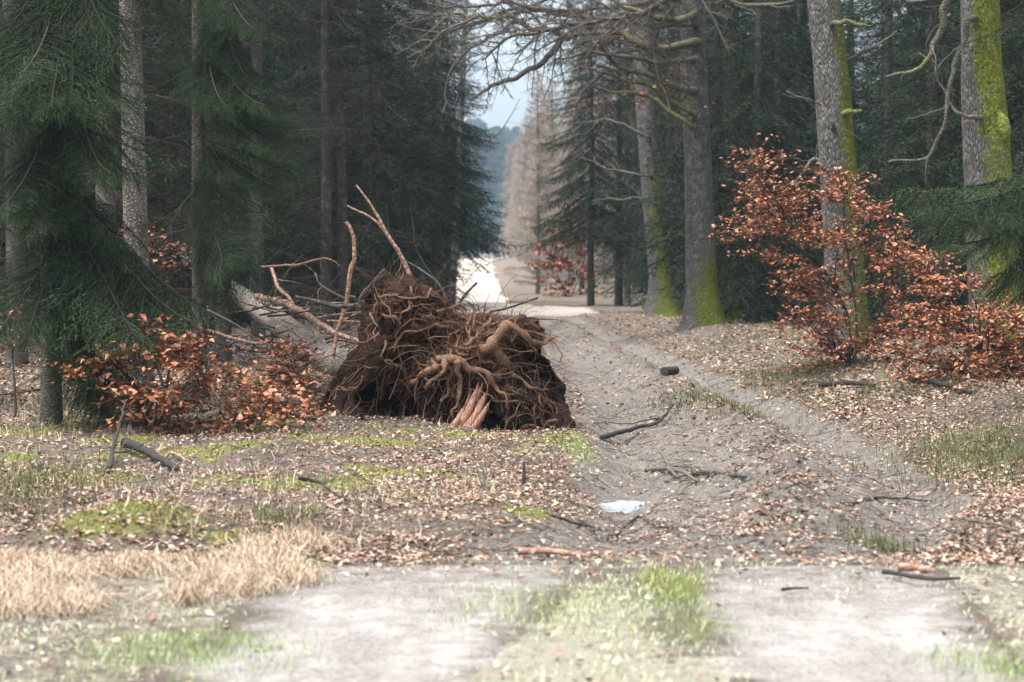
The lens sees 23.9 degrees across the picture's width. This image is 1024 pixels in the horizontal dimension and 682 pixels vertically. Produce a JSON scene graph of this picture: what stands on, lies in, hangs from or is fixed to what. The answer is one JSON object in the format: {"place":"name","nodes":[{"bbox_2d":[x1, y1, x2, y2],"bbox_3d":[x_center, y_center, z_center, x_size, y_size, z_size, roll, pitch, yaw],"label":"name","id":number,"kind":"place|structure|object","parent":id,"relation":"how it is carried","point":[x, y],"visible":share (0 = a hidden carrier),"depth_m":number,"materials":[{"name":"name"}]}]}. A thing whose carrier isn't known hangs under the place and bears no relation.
{"place":"outdoors","nodes":[
{"label":"outdoors","id":0,"kind":"place"},
{"bbox_2d":[0,247,1023,681],"bbox_3d":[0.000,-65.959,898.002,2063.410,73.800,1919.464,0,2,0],"label":"ground","id":1,"kind":"structure","parent":0,"point":[374,637],"depth_m":11.86,"materials":[{"name":"soil"}]},
{"bbox_2d":[0,297,36,418],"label":"beech sapling","id":2,"kind":"object","parent":1,"relation":"on","point":[14,388],"visible":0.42,"depth_m":20.08,"materials":[{"name":"brown plant"}]},
{"bbox_2d":[0,0,155,366],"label":"spruce tree","id":3,"kind":"object","parent":1,"relation":"on","point":[18,358],"visible":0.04,"depth_m":29.94,"materials":[{"name":"green plant"}]},
{"bbox_2d":[0,1,166,342],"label":"spruce tree","id":4,"kind":"object","parent":1,"relation":"on","point":[3,241],"visible":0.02,"depth_m":37.96,"materials":[{"name":"green plant"}]},
{"bbox_2d":[0,0,186,398],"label":"spruce tree","id":5,"kind":"object","parent":1,"relation":"on","point":[125,133],"visible":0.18,"depth_m":21.69,"materials":[{"name":"green plant"}]},
{"bbox_2d":[0,1,208,349],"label":"spruce tree","id":6,"kind":"object","parent":1,"relation":"on","point":[119,160],"visible":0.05,"depth_m":32.66,"materials":[{"name":"green plant"}]},
{"bbox_2d":[0,1,233,333],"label":"spruce tree","id":7,"kind":"object","parent":1,"relation":"on","point":[149,126],"visible":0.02,"depth_m":43.11,"materials":[{"name":"green plant"}]},
{"bbox_2d":[0,0,236,432],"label":"spruce tree","id":8,"kind":"object","parent":1,"relation":"on","point":[45,62],"visible":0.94,"depth_m":18.69,"materials":[{"name":"green plant"}]},
{"bbox_2d":[29,0,221,391],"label":"spruce tree","id":9,"kind":"object","parent":1,"relation":"on","point":[136,202],"visible":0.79,"depth_m":23.85,"materials":[{"name":"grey plant"}]},
{"bbox_2d":[106,402,155,470],"bbox_3d":[-2.615,0.647,16.798,0.287,0.358,1.913,0,2,-6],"label":"fallen branch","id":10,"kind":"object","parent":1,"relation":"on","point":[111,459],"visible":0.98,"depth_m":16.48,"materials":[{"name":"grey wood"}]},
{"bbox_2d":[0,0,281,351],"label":"spruce tree","id":11,"kind":"object","parent":1,"relation":"on","point":[186,269],"visible":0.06,"depth_m":35.17,"materials":[{"name":"green plant"}]},
{"bbox_2d":[102,438,179,470],"bbox_3d":[-2.508,0.759,16.219,0.334,0.124,1.407,-1,2,-26],"label":"fallen branch","id":12,"kind":"object","parent":1,"relation":"on","point":[147,451],"visible":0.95,"depth_m":16.44,"materials":[{"name":"grey wood"}]},
{"bbox_2d":[0,0,302,369],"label":"spruce tree","id":13,"kind":"object","parent":1,"relation":"on","point":[113,200],"visible":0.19,"depth_m":28.93,"materials":[{"name":"green plant"}]},
{"bbox_2d":[91,221,215,389],"bbox_3d":[-3.639,-0.348,24.855,1.430,1.816,1.529,0,2,0],"label":"beech sapling","id":14,"kind":"object","parent":1,"relation":"on","point":[162,252],"visible":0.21,"depth_m":24.76,"materials":[{"name":"orange plant"}]},
{"bbox_2d":[34,313,336,436],"bbox_3d":[-2.497,0.433,18.387,2.464,1.296,2.527,0,2,0],"label":"beech sapling","id":15,"kind":"object","parent":1,"relation":"on","point":[265,401],"visible":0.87,"depth_m":18.41,"materials":[{"name":"orange plant"}]},
{"bbox_2d":[116,0,301,329],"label":"spruce tree","id":16,"kind":"object","parent":1,"relation":"on","point":[242,318],"visible":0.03,"depth_m":47.56,"materials":[{"name":"green plant"}]},
{"bbox_2d":[117,0,320,404],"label":"spruce tree","id":17,"kind":"object","parent":1,"relation":"on","point":[203,242],"visible":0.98,"depth_m":22.21,"materials":[{"name":"green plant"}]},
{"bbox_2d":[147,0,293,321],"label":"spruce tree","id":18,"kind":"object","parent":1,"relation":"on","point":[268,240],"visible":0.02,"depth_m":51.05,"materials":[{"name":"green plant"}]},
{"bbox_2d":[147,2,293,296],"bbox_3d":[-6.952,-7.989,55.383,4.189,15.712,3.344,0,3,17],"label":"spruce tree","id":19,"kind":"object","parent":1,"relation":"on","point":[243,176],"visible":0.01,"depth_m":55.54,"materials":[{"name":"green plant"}]},
{"bbox_2d":[116,0,359,363],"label":"spruce tree","id":20,"kind":"object","parent":1,"relation":"on","point":[226,329],"visible":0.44,"depth_m":30.92,"materials":[{"name":"green plant"}]},
{"bbox_2d":[147,0,333,286],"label":"spruce tree","id":21,"kind":"object","parent":1,"relation":"on","point":[275,68],"visible":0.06,"depth_m":58.77,"materials":[{"name":"green plant"}]},
{"bbox_2d":[148,0,359,338],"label":"spruce tree","id":22,"kind":"object","parent":1,"relation":"on","point":[255,60],"visible":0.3,"depth_m":39.87,"materials":[{"name":"green plant"}]},
{"bbox_2d":[0,389,512,622],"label":"dry grass","id":23,"kind":"structure","parent":1,"relation":"on","point":[22,599],"depth_m":11.14,"materials":[{"name":"plant"}]},
{"bbox_2d":[232,325,332,411],"bbox_3d":[-2.023,0.387,21.261,1.006,1.059,1.317,0,2,0],"label":"beech sapling","id":24,"kind":"object","parent":1,"relation":"on","point":[278,368],"visible":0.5,"depth_m":21.20,"materials":[{"name":"orange plant"}]},
{"bbox_2d":[250,0,362,306],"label":"spruce tree","id":25,"kind":"object","parent":1,"relation":"on","point":[300,271],"visible":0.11,"depth_m":59.76,"materials":[{"name":"green plant"}]},
{"bbox_2d":[246,0,410,319],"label":"spruce tree","id":26,"kind":"object","parent":1,"relation":"on","point":[295,252],"visible":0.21,"depth_m":54.23,"materials":[{"name":"green plant"}]},
{"bbox_2d":[263,0,398,258],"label":"spruce tree","id":27,"kind":"object","parent":1,"relation":"on","point":[318,137],"visible":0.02,"depth_m":64.53,"materials":[{"name":"green plant"}]},
{"bbox_2d":[236,0,430,331],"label":"spruce tree","id":28,"kind":"object","parent":1,"relation":"on","point":[325,188],"visible":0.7,"depth_m":45.78,"materials":[{"name":"green plant"}]},
{"bbox_2d":[297,476,371,500],"bbox_3d":[-1.036,0.880,14.475,0.242,0.096,1.207,-1,2,-19],"label":"fallen branch","id":29,"kind":"object","parent":1,"relation":"on","point":[300,478],"visible":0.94,"depth_m":14.93,"materials":[{"name":"brown wood"}]},
{"bbox_2d":[245,0,437,330],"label":"spruce tree","id":30,"kind":"object","parent":1,"relation":"on","point":[341,191],"visible":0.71,"depth_m":46.01,"materials":[{"name":"green plant"}]},
{"bbox_2d":[1,391,681,579],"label":"moss cushion","id":31,"kind":"object","parent":1,"relation":"on","point":[377,470],"visible":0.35,"depth_m":15.27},
{"bbox_2d":[266,0,471,314],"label":"spruce tree","id":32,"kind":"object","parent":1,"relation":"on","point":[367,259],"visible":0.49,"depth_m":51.08,"materials":[{"name":"green plant"}]},
{"bbox_2d":[285,0,458,310],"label":"spruce tree","id":33,"kind":"object","parent":1,"relation":"on","point":[397,137],"visible":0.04,"depth_m":61.83,"materials":[{"name":"green plant"}]},
{"bbox_2d":[273,0,482,290],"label":"spruce tree","id":34,"kind":"object","parent":1,"relation":"on","point":[378,138],"visible":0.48,"depth_m":51.78,"materials":[{"name":"green plant"}]},
{"bbox_2d":[164,185,631,444],"bbox_3d":[-3.186,-0.186,29.136,2.860,2.893,20.149,-1,2,-17],"label":"uprooted tree","id":35,"kind":"object","parent":1,"relation":"on","point":[423,350],"visible":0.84,"depth_m":20.43,"materials":[{"name":"brown plant"}]},
{"bbox_2d":[366,543,443,555],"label":"fallen branch","id":36,"kind":"object","parent":1,"relation":"on","point":[404,545],"visible":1,"depth_m":12.14,"materials":[{"name":"brown wood"}]},
{"bbox_2d":[358,0,487,310],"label":"spruce tree","id":37,"kind":"object","parent":1,"relation":"on","point":[446,257],"visible":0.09,"depth_m":65.78,"materials":[{"name":"green plant"}]},
{"bbox_2d":[384,0,490,284],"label":"spruce tree","id":38,"kind":"object","parent":1,"relation":"on","point":[445,130],"visible":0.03,"depth_m":71.90,"materials":[{"name":"green plant"}]},
{"bbox_2d":[404,1,482,291],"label":"spruce tree","id":39,"kind":"object","parent":1,"relation":"on","point":[447,114],"visible":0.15,"depth_m":68.75,"materials":[{"name":"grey plant"}]},
{"bbox_2d":[384,0,520,295],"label":"spruce tree","id":40,"kind":"object","parent":1,"relation":"on","point":[438,235],"visible":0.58,"depth_m":59.82,"materials":[{"name":"green plant"}]},
{"bbox_2d":[417,0,513,294],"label":"spruce tree","id":41,"kind":"object","parent":1,"relation":"on","point":[490,211],"visible":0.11,"depth_m":77.82,"materials":[{"name":"green plant"}]},
{"bbox_2d":[430,0,519,304],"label":"birch tree","id":42,"kind":"object","parent":1,"relation":"on","point":[463,76],"visible":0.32,"depth_m":69.81,"materials":[{"name":"grey plant"}]},
{"bbox_2d":[494,143,515,258],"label":"larch tree","id":43,"kind":"object","parent":1,"relation":"on","point":[507,159],"visible":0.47,"depth_m":240.28,"materials":[{"name":"brown plant"}]},
{"bbox_2d":[0,309,1023,681],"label":"leaf litter","id":44,"kind":"object","parent":1,"relation":"on","point":[928,557],"visible":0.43,"depth_m":15.33,"materials":[{"name":"brown plant"}]},
{"bbox_2d":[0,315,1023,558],"bbox_3d":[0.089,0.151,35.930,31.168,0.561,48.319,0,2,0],"label":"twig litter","id":45,"kind":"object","parent":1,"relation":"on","point":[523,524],"visible":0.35,"depth_m":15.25,"materials":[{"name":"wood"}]},
{"bbox_2d":[0,430,1023,681],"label":"green grass","id":46,"kind":"structure","parent":1,"relation":"on","point":[194,652],"depth_m":9.33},
{"bbox_2d":[0,555,1023,681],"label":"pale grass","id":47,"kind":"structure","parent":1,"relation":"on","point":[533,665],"depth_m":9.73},
{"bbox_2d":[0,321,1023,556],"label":"heather","id":48,"kind":"object","parent":1,"relation":"on","point":[990,454],"visible":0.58,"depth_m":17.51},
{"bbox_2d":[502,137,524,261],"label":"larch tree","id":49,"kind":"object","parent":1,"relation":"on","point":[511,192],"visible":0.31,"depth_m":194.00,"materials":[{"name":"beige plant"}]},
{"bbox_2d":[504,115,534,257],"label":"larch tree","id":50,"kind":"object","parent":1,"relation":"on","point":[524,145],"visible":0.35,"depth_m":183.78,"materials":[{"name":"beige plant"}]},
{"bbox_2d":[503,69,575,293],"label":"larch tree","id":51,"kind":"object","parent":1,"relation":"on","point":[536,159],"visible":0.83,"depth_m":95.75,"materials":[{"name":"beige plant"}]},
{"bbox_2d":[523,108,562,264],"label":"larch tree","id":52,"kind":"object","parent":1,"relation":"on","point":[547,174],"visible":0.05,"depth_m":141.39,"materials":[{"name":"brown plant"}]},
{"bbox_2d":[522,76,565,273],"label":"larch tree","id":53,"kind":"object","parent":1,"relation":"on","point":[552,134],"visible":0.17,"depth_m":131.71,"materials":[{"name":"beige plant"}]},
{"bbox_2d":[518,547,591,557],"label":"fallen branch","id":54,"kind":"object","parent":1,"relation":"on","point":[526,551],"visible":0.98,"depth_m":12.04,"materials":[{"name":"wood"}]},
{"bbox_2d":[88,330,1023,516],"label":"bare seedlings","id":55,"kind":"object","parent":1,"relation":"on","point":[418,445],"visible":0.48,"depth_m":16.44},
{"bbox_2d":[528,205,607,296],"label":"beech sapling","id":56,"kind":"object","parent":1,"relation":"on","point":[559,266],"visible":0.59,"depth_m":89.90,"materials":[{"name":"brown plant"}]},
{"bbox_2d":[540,75,605,280],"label":"larch tree","id":57,"kind":"object","parent":1,"relation":"on","point":[567,127],"visible":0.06,"depth_m":113.52,"materials":[{"name":"brown plant"}]},
{"bbox_2d":[541,36,613,288],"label":"larch tree","id":58,"kind":"object","parent":1,"relation":"on","point":[577,268],"visible":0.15,"depth_m":105.30,"materials":[{"name":"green plant"}]},
{"bbox_2d":[516,0,647,305],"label":"spruce tree","id":59,"kind":"object","parent":1,"relation":"on","point":[615,229],"visible":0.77,"depth_m":73.57,"materials":[{"name":"green plant"}]},
{"bbox_2d":[384,0,807,331],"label":"oak tree","id":60,"kind":"object","parent":1,"relation":"on","point":[702,306],"visible":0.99,"depth_m":42.85,"materials":[{"name":"brown plant"}]},
{"bbox_2d":[352,118,862,257],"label":"distant wood","id":61,"kind":"object","parent":1,"relation":"on","point":[495,158],"visible":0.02,"depth_m":684.45,"materials":[{"name":"plant"}]},
{"bbox_2d":[567,0,668,302],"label":"spruce tree","id":62,"kind":"object","parent":1,"relation":"on","point":[630,285],"visible":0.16,"depth_m":78.84,"materials":[{"name":"green plant"}]},
{"bbox_2d":[570,1,666,304],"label":"spruce tree","id":63,"kind":"object","parent":1,"relation":"on","point":[618,301],"visible":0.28,"depth_m":75.85,"materials":[{"name":"green plant"}]},
{"bbox_2d":[599,500,649,513],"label":"puddle","id":64,"kind":"object","parent":1,"relation":"on","point":[617,506],"visible":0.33,"depth_m":16.03,"materials":[{"name":"grey liquid"}]},
{"bbox_2d":[567,0,682,316],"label":"oak tree","id":65,"kind":"object","parent":1,"relation":"on","point":[655,305],"visible":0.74,"depth_m":60.66,"materials":[{"name":"grey plant"}]},
{"bbox_2d":[596,29,663,294],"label":"spruce tree","id":66,"kind":"object","parent":1,"relation":"on","point":[611,287],"visible":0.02,"depth_m":96.07,"materials":[{"name":"green plant"}]},
{"bbox_2d":[598,403,674,439],"bbox_3d":[0.914,0.802,21.624,0.810,0.331,2.865,0,2,10],"label":"fallen branch","id":67,"kind":"object","parent":1,"relation":"on","point":[615,433],"visible":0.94,"depth_m":21.55,"materials":[{"name":"brown wood"}]},
{"bbox_2d":[586,4,708,264],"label":"spruce tree","id":68,"kind":"object","parent":1,"relation":"on","point":[595,261],"visible":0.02,"depth_m":82.58,"materials":[{"name":"green plant"}]},
{"bbox_2d":[610,515,689,537],"bbox_3d":[0.828,1.069,13.882,0.529,0.177,1.481,0,2,0],"label":"fallen branch","id":69,"kind":"object","parent":1,"relation":"on","point":[627,523],"visible":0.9,"depth_m":13.99,"materials":[{"name":"brown wood"}]},
{"bbox_2d":[581,0,720,312],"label":"spruce tree","id":70,"kind":"object","parent":1,"relation":"on","point":[668,184],"visible":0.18,"depth_m":63.83,"materials":[{"name":"green plant"}]},
{"bbox_2d":[616,5,712,306],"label":"spruce tree","id":71,"kind":"object","parent":1,"relation":"on","point":[644,279],"visible":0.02,"depth_m":71.80,"materials":[{"name":"green plant"}]},
{"bbox_2d":[644,465,702,481],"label":"fallen branch","id":72,"kind":"object","parent":1,"relation":"on","point":[664,468],"visible":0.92,"depth_m":17.04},
{"bbox_2d":[674,2,685,308],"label":"oak tree","id":73,"kind":"object","parent":1,"relation":"on","point":[675,181],"visible":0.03,"depth_m":65.72,"materials":[{"name":"green plant"}]},
{"bbox_2d":[446,336,966,559],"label":"soil clods","id":74,"kind":"object","parent":1,"relation":"on","point":[793,513],"visible":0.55,"depth_m":14.75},
{"bbox_2d":[625,0,800,286],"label":"spruce tree","id":75,"kind":"object","parent":1,"relation":"on","point":[677,224],"visible":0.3,"depth_m":49.70,"materials":[{"name":"green plant"}]},
{"bbox_2d":[691,467,746,477],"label":"fallen branch","id":76,"kind":"object","parent":1,"relation":"on","point":[702,472],"visible":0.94,"depth_m":16.43,"materials":[{"name":"brown wood"}]},
{"bbox_2d":[719,1,743,320],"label":"oak tree","id":77,"kind":"object","parent":1,"relation":"on","point":[728,66],"visible":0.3,"depth_m":49.72,"materials":[{"name":"grey plant"}]},
{"bbox_2d":[655,0,825,323],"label":"spruce tree","id":78,"kind":"object","parent":1,"relation":"on","point":[758,269],"visible":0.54,"depth_m":46.69,"materials":[{"name":"green plant"}]},
{"bbox_2d":[666,0,883,319],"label":"spruce tree","id":79,"kind":"object","parent":1,"relation":"on","point":[781,64],"visible":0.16,"depth_m":55.63,"materials":[{"name":"green plant"}]},
{"bbox_2d":[744,0,819,304],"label":"spruce tree","id":80,"kind":"object","parent":1,"relation":"on","point":[791,87],"visible":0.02,"depth_m":59.22,"materials":[{"name":"green plant"}]},
{"bbox_2d":[742,0,870,236],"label":"spruce tree","id":81,"kind":"object","parent":1,"relation":"on","point":[855,43],"visible":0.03,"depth_m":64.08,"materials":[{"name":"green plant"}]},
{"bbox_2d":[740,0,883,316],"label":"spruce tree","id":82,"kind":"object","parent":1,"relation":"on","point":[853,108],"visible":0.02,"depth_m":60.44,"materials":[{"name":"green plant"}]},
{"bbox_2d":[742,0,883,306],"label":"spruce tree","id":83,"kind":"object","parent":1,"relation":"on","point":[805,51],"visible":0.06,"depth_m":57.67,"materials":[{"name":"green plant"}]},
{"bbox_2d":[706,129,937,372],"bbox_3d":[3.590,-0.943,27.868,2.811,2.992,4.530,0,2,0],"label":"beech sapling","id":84,"kind":"object","parent":1,"relation":"on","point":[765,199],"visible":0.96,"depth_m":27.54,"materials":[{"name":"brown plant"}]},
{"bbox_2d":[784,0,896,349],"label":"oak tree","id":85,"kind":"object","parent":1,"relation":"on","point":[835,112],"visible":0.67,"depth_m":31.23,"materials":[{"name":"grey plant"}]},
{"bbox_2d":[818,380,875,387],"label":"fallen branch","id":86,"kind":"object","parent":1,"relation":"on","point":[825,384],"visible":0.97,"depth_m":25.36,"materials":[{"name":"brown wood"}]},
{"bbox_2d":[842,0,901,305],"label":"spruce tree","id":87,"kind":"object","parent":1,"relation":"on","point":[864,66],"visible":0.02,"depth_m":70.56,"materials":[{"name":"green plant"}]},
{"bbox_2d":[778,0,967,324],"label":"spruce tree","id":88,"kind":"object","parent":1,"relation":"on","point":[863,164],"visible":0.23,"depth_m":43.76,"materials":[{"name":"green plant"}]},
{"bbox_2d":[845,483,929,505],"bbox_3d":[2.338,0.998,15.017,0.516,0.206,1.075,0,2,9],"label":"fallen branch","id":89,"kind":"object","parent":1,"relation":"on","point":[853,502],"visible":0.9,"depth_m":15.28,"materials":[{"name":"brown wood"}]},
{"bbox_2d":[847,0,954,301],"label":"spruce tree","id":90,"kind":"object","parent":1,"relation":"on","point":[873,36],"visible":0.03,"depth_m":62.16,"materials":[{"name":"green plant"}]},
{"bbox_2d":[897,563,936,572],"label":"fallen branch","id":91,"kind":"object","parent":1,"relation":"on","point":[902,567],"visible":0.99,"depth_m":11.11,"materials":[{"name":"wood"}]},
{"bbox_2d":[818,0,1022,338],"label":"spruce tree","id":92,"kind":"object","parent":1,"relation":"on","point":[928,179],"visible":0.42,"depth_m":37.81,"materials":[{"name":"green plant"}]},
{"bbox_2d":[882,569,960,580],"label":"fallen branch","id":93,"kind":"object","parent":1,"relation":"on","point":[897,573],"visible":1,"depth_m":10.87,"materials":[{"name":"brown wood"}]},
{"bbox_2d":[877,344,972,393],"bbox_3d":[3.797,0.241,22.962,0.585,0.430,2.927,0,2,-3],"label":"fallen branch","id":94,"kind":"object","parent":1,"relation":"on","point":[941,383],"visible":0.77,"depth_m":22.94,"materials":[{"name":"brown wood"}]},
{"bbox_2d":[863,0,1014,303],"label":"spruce tree","id":95,"kind":"object","parent":1,"relation":"on","point":[919,89],"visible":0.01,"depth_m":54.54,"materials":[{"name":"green plant"}]},
{"bbox_2d":[864,0,1021,319],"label":"spruce tree","id":96,"kind":"object","parent":1,"relation":"on","point":[908,89],"visible":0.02,"depth_m":50.73,"materials":[{"name":"green plant"}]},
{"bbox_2d":[864,237,1023,389],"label":"beech sapling","id":97,"kind":"object","parent":1,"relation":"on","point":[1012,349],"visible":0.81,"depth_m":23.25,"materials":[{"name":"orange plant"}]},
{"bbox_2d":[869,0,1020,305],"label":"spruce tree","id":98,"kind":"object","parent":1,"relation":"on","point":[945,85],"visible":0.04,"depth_m":45.56,"materials":[{"name":"green plant"}]},
{"bbox_2d":[884,2,1023,315],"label":"spruce tree","id":99,"kind":"object","parent":1,"relation":"on","point":[1008,208],"visible":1,"depth_m":19.59,"materials":[{"name":"green plant"}]},
{"bbox_2d":[885,0,1023,363],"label":"oak tree","id":100,"kind":"object","parent":1,"relation":"on","point":[986,134],"visible":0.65,"depth_m":27.19,"materials":[{"name":"green plant"}]},
{"bbox_2d":[892,0,1023,287],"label":"spruce tree","id":101,"kind":"object","parent":1,"relation":"on","point":[1011,100],"visible":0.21,"depth_m":33.15,"materials":[{"name":"green plant"}]},
{"bbox_2d":[895,0,1023,325],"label":"spruce tree","id":102,"kind":"object","parent":1,"relation":"on","point":[957,131],"visible":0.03,"depth_m":42.48,"materials":[{"name":"green plant"}]},
{"bbox_2d":[921,480,1005,540],"bbox_3d":[2.409,0.903,13.076,0.284,0.228,1.269,1,2,24],"label":"fallen branch","id":103,"kind":"object","parent":1,"relation":"on","point":[959,533],"visible":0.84,"depth_m":12.91,"materials":[{"name":"brown wood"}]},
{"bbox_2d":[951,516,1019,530],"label":"fallen branch","id":104,"kind":"object","parent":1,"relation":"on","point":[986,522],"visible":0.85,"depth_m":12.87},
{"bbox_2d":[1000,5,1023,186],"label":"spruce tree","id":105,"kind":"object","parent":1,"relation":"on","point":[1016,162],"visible":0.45,"depth_m":30.26,"materials":[{"name":"green plant"}]},
{"bbox_2d":[152,0,956,135],"label":"sky","id":106,"kind":"structure","parent":0,"point":[503,107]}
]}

